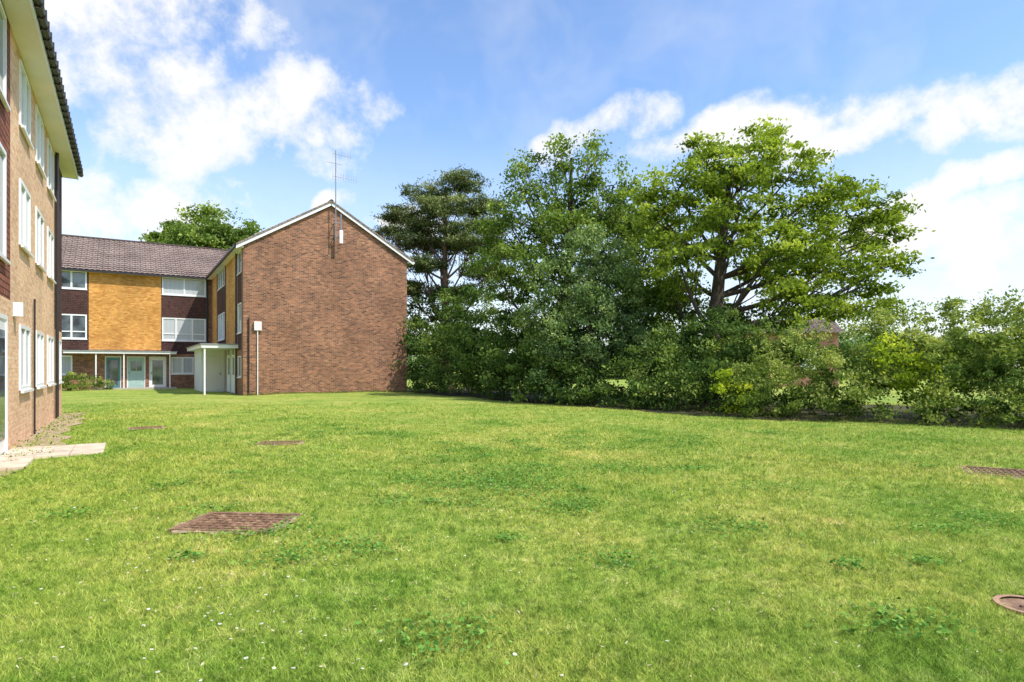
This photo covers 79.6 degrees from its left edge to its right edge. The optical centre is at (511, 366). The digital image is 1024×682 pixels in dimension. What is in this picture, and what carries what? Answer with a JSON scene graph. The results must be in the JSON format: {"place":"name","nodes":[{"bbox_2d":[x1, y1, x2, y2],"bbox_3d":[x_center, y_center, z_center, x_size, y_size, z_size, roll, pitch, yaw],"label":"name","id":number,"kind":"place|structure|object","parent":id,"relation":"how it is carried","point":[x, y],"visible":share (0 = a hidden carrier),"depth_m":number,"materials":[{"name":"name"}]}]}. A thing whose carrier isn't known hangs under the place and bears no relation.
{"place":"outdoors","nodes":[
{"label":"outdoors","id":0,"kind":"place"},
{"bbox_2d":[0,443,105,470],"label":"paving path","id":1,"kind":"structure","parent":0,"point":[57,451],"depth_m":10.14,"materials":[{"name":"beige concrete"}]},
{"bbox_2d":[0,367,1023,681],"bbox_3d":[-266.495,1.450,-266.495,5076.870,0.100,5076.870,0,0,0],"label":"ground","id":2,"kind":"structure","parent":0,"point":[184,397],"depth_m":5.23,"materials":[{"name":"green plant"}]},
{"bbox_2d":[0,0,61,449],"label":"front wall","id":3,"kind":"structure","parent":2,"relation":"on","point":[25,279],"depth_m":12.05,"materials":[{"name":"beige brick"}]},
{"bbox_2d":[0,0,63,455],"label":"front windows","id":4,"kind":"structure","parent":3,"relation":"attached to","point":[24,236],"depth_m":12.11,"materials":[{"name":"white plastic"}]},
{"bbox_2d":[13,152,58,433],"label":"pipes and lamp","id":5,"kind":"object","parent":3,"relation":"attached to","point":[18,309],"visible":0.99,"depth_m":17.01,"materials":[{"name":"black plastic"}]},
{"bbox_2d":[0,412,84,476],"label":"soil strip","id":6,"kind":"object","parent":2,"relation":"on","point":[31,438],"visible":0.53,"depth_m":13.62,"materials":[{"name":"brown soil"}]},
{"bbox_2d":[62,370,115,390],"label":"shrubs","id":7,"kind":"object","parent":2,"relation":"on","point":[68,385],"visible":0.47,"depth_m":37.34,"materials":[{"name":"green plant"}]},
{"bbox_2d":[62,267,211,389],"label":"wing wall","id":8,"kind":"structure","parent":2,"relation":"on","point":[123,312],"depth_m":40.15,"materials":[{"name":"brick"}]},
{"bbox_2d":[62,350,177,389],"bbox_3d":[-25.044,0.225,39.475,6.200,2.490,1.297,0,0,-32],"label":"wing porch canopy","id":9,"kind":"object","parent":8,"relation":"attached to","point":[95,352],"visible":0.94,"depth_m":39.20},
{"bbox_2d":[62,270,205,374],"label":"wing windows","id":10,"kind":"structure","parent":8,"relation":"in","point":[74,326],"depth_m":41.58,"materials":[{"name":"white plastic"}]},
{"bbox_2d":[105,356,165,387],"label":"wing doors","id":11,"kind":"structure","parent":8,"relation":"in","point":[136,371],"depth_m":40.51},
{"bbox_2d":[128,426,165,429],"bbox_3d":[-8.497,1.450,14.290,0.817,0.070,0.723,0,0,-32],"label":"manhole cover","id":12,"kind":"object","parent":2,"relation":"on","point":[150,427],"visible":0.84,"depth_m":14.29,"materials":[{"name":"metal"}]},
{"bbox_2d":[138,200,264,248],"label":"oak tree","id":13,"kind":"object","parent":2,"relation":"on","point":[214,233],"visible":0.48,"depth_m":56.24,"materials":[{"name":"green plant"}]},
{"bbox_2d":[0,390,408,490],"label":"weeds by wall","id":14,"kind":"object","parent":2,"relation":"on","point":[33,442],"visible":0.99,"depth_m":13.71,"materials":[{"name":"green plant"}]},
{"bbox_2d":[186,343,237,394],"bbox_3d":[-17.568,0.175,35.718,1.797,2.750,9.100,0,0,-32],"label":"side porch","id":15,"kind":"object","parent":2,"relation":"on","point":[209,367],"visible":0.98,"depth_m":35.84,"materials":[{"name":"white paint"}]},
{"bbox_2d":[212,245,242,395],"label":"side wall","id":16,"kind":"structure","parent":2,"relation":"on","point":[223,299],"depth_m":35.22,"materials":[{"name":"brown brick"}]},
{"bbox_2d":[217,250,241,377],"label":"side windows","id":17,"kind":"structure","parent":16,"relation":"attached to","point":[221,316],"depth_m":36.95,"materials":[{"name":"white glass"}]},
{"bbox_2d":[206,254,261,394],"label":"wall pipes and meter box","id":18,"kind":"object","parent":2,"relation":"on","point":[257,325],"visible":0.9,"depth_m":32.69,"materials":[{"name":"white plastic"}]},
{"bbox_2d":[168,512,302,534],"bbox_3d":[-2.534,1.457,5.651,1.057,0.070,0.823,0,0,5],"label":"manhole cover","id":19,"kind":"object","parent":2,"relation":"on","point":[232,521],"visible":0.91,"depth_m":5.64,"materials":[{"name":"metal"}]},
{"bbox_2d":[256,440,303,445],"bbox_3d":[-4.352,1.456,11.490,0.917,0.070,0.723,0,0,-6],"label":"manhole cover","id":20,"kind":"object","parent":2,"relation":"on","point":[278,442],"visible":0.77,"depth_m":11.52,"materials":[{"name":"metal"}]},
{"bbox_2d":[243,206,406,395],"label":"gable wall","id":21,"kind":"structure","parent":2,"relation":"on","point":[324,307],"depth_m":33.15,"materials":[{"name":"brown brick"}]},
{"bbox_2d":[62,199,407,276],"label":"tiled roof","id":22,"kind":"structure","parent":21,"relation":"on","point":[87,252],"depth_m":42.26,"materials":[{"name":"tile"}]},
{"bbox_2d":[62,200,414,279],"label":"bargeboards and gutters","id":23,"kind":"object","parent":21,"relation":"attached to","point":[226,259],"visible":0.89,"depth_m":34.16,"materials":[{"name":"white plastic"}]},
{"bbox_2d":[326,150,354,243],"bbox_3d":[-9.270,-9.155,33.392,1.709,5.010,0.540,0,0,-32],"label":"tv antenna","id":24,"kind":"object","parent":21,"relation":"attached to","point":[341,231],"visible":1,"depth_m":33.10,"materials":[{"name":"metal"}]},
{"bbox_2d":[40,475,691,680],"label":"daisies","id":25,"kind":"object","parent":2,"relation":"on","point":[257,611],"visible":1,"depth_m":3.38,"materials":[{"name":"white plant"}]},
{"bbox_2d":[3,427,1023,676],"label":"dry grass bits","id":26,"kind":"object","parent":2,"relation":"on","point":[495,533],"visible":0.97,"depth_m":5.39,"materials":[{"name":"yellow plant"}]},
{"bbox_2d":[6,427,1023,665],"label":"clover patches","id":27,"kind":"object","parent":2,"relation":"on","point":[481,630],"visible":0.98,"depth_m":5.95,"materials":[{"name":"green plant"}]},
{"bbox_2d":[407,323,1023,379],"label":"distant tree line","id":28,"kind":"object","parent":2,"relation":"on","point":[848,342],"visible":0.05,"depth_m":71.00,"materials":[{"name":"green plant"}]},
{"bbox_2d":[721,319,843,386],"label":"distant brick house","id":29,"kind":"structure","parent":2,"relation":"on","point":[836,327],"depth_m":43.60,"materials":[{"name":"brown brick"}]},
{"bbox_2d":[959,465,1023,478],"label":"manhole cover","id":30,"kind":"object","parent":2,"relation":"on","point":[1016,472],"visible":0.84,"depth_m":8.47,"materials":[{"name":"metal"}]},
{"bbox_2d":[993,594,1023,615],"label":"round drain cover","id":31,"kind":"object","parent":2,"relation":"on","point":[1018,604],"visible":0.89,"depth_m":3.73,"materials":[{"name":"metal"}]},
{"bbox_2d":[44,0,1023,365],"label":"sky","id":32,"kind":"structure","parent":0,"point":[243,104],"materials":[{"name":"blue"}]},
{"bbox_2d":[408,388,1023,428],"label":"leaf litter ground","id":33,"kind":"structure","parent":0,"point":[805,413],"depth_m":19.08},
{"bbox_2d":[370,164,524,389],"bbox_3d":[-3.718,-5.206,37.984,10.056,13.766,6.722,0,0,26],"label":"pine tree","id":34,"kind":"object","parent":33,"relation":"on","point":[452,241],"visible":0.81,"depth_m":37.32,"materials":[{"name":"green plant"}]},
{"bbox_2d":[456,129,677,394],"bbox_3d":[2.550,-4.783,29.220,10.219,12.923,6.832,0,0,-13],"label":"ash tree","id":35,"kind":"object","parent":33,"relation":"on","point":[556,217],"visible":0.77,"depth_m":28.38,"materials":[{"name":"green plant"}]},
{"bbox_2d":[504,217,669,402],"bbox_3d":[3.081,-2.184,24.843,6.857,7.689,5.232,0,0,0],"label":"holm oak tree","id":36,"kind":"object","parent":33,"relation":"on","point":[595,291],"visible":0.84,"depth_m":24.34,"materials":[{"name":"green plant"}]},
{"bbox_2d":[389,265,822,404],"bbox_3d":[0.459,-1.992,30.129,25.985,7.003,11.195,0,0,40],"label":"shrub belt","id":37,"kind":"object","parent":33,"relation":"on","point":[495,368],"visible":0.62,"depth_m":29.43,"materials":[{"name":"green plant"}]},
{"bbox_2d":[586,203,691,379],"bbox_3d":[6.332,-3.260,29.799,5.660,9.867,5.706,0,0,0],"label":"ash tree","id":38,"kind":"object","parent":33,"relation":"on","point":[655,282],"visible":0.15,"depth_m":29.15,"materials":[{"name":"green plant"}]},
{"bbox_2d":[558,304,894,412],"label":"understorey shrubs","id":39,"kind":"object","parent":33,"relation":"on","point":[677,385],"visible":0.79,"depth_m":20.94,"materials":[{"name":"green plant"}]},
{"bbox_2d":[707,364,759,413],"bbox_3d":[6.636,0.698,18.400,1.480,1.523,1.440,0,0,-33],"label":"laurel bush","id":40,"kind":"object","parent":33,"relation":"on","point":[718,386],"visible":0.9,"depth_m":18.37,"materials":[{"name":"green plant"}]},
{"bbox_2d":[620,114,935,403],"bbox_3d":[10.208,-3.919,24.114,11.821,11.265,7.476,0,0,0],"label":"broadleaf tree","id":41,"kind":"object","parent":33,"relation":"on","point":[791,253],"visible":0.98,"depth_m":23.11,"materials":[{"name":"green plant"}]},
{"bbox_2d":[720,295,1023,427],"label":"hedge","id":42,"kind":"object","parent":33,"relation":"on","point":[992,344],"visible":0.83,"depth_m":16.30,"materials":[{"name":"green plant"}]},
{"bbox_2d":[745,285,1023,354],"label":"hedge shoots","id":43,"kind":"object","parent":42,"relation":"attached to","point":[986,308],"visible":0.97,"depth_m":17.39,"materials":[{"name":"green plant"}]},
{"bbox_2d":[924,298,1015,356],"bbox_3d":[13.712,-0.955,15.810,5.107,2.179,2.142,0,0,28],"label":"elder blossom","id":44,"kind":"object","parent":42,"relation":"attached to","point":[995,327],"visible":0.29,"depth_m":15.90,"materials":[{"name":"white plant"}]},
{"bbox_2d":[858,332,973,404],"bbox_3d":[10.367,0.022,15.910,2.397,1.936,1.900,0,0,0],"label":"laurel bush","id":45,"kind":"object","parent":33,"relation":"on","point":[906,376],"visible":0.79,"depth_m":15.93,"materials":[{"name":"green plant"}]},
{"bbox_2d":[809,358,1023,418],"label":"hedge ivy","id":46,"kind":"object","parent":33,"relation":"on","point":[987,374],"visible":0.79,"depth_m":15.12,"materials":[{"name":"green plant"}]},
{"bbox_3d":[-12.476,-3.550,8.418,8.760,10.600,19.500,0,0,-32],"label":"end and back walls","id":47,"kind":"object","parent":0,"visible":0},
{"bbox_2d":[2,0,83,179],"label":"roof and soffit","id":48,"kind":"structure","parent":47,"relation":"attached to","point":[29,22],"depth_m":12.54,"materials":[{"name":"paint"}]}
]}

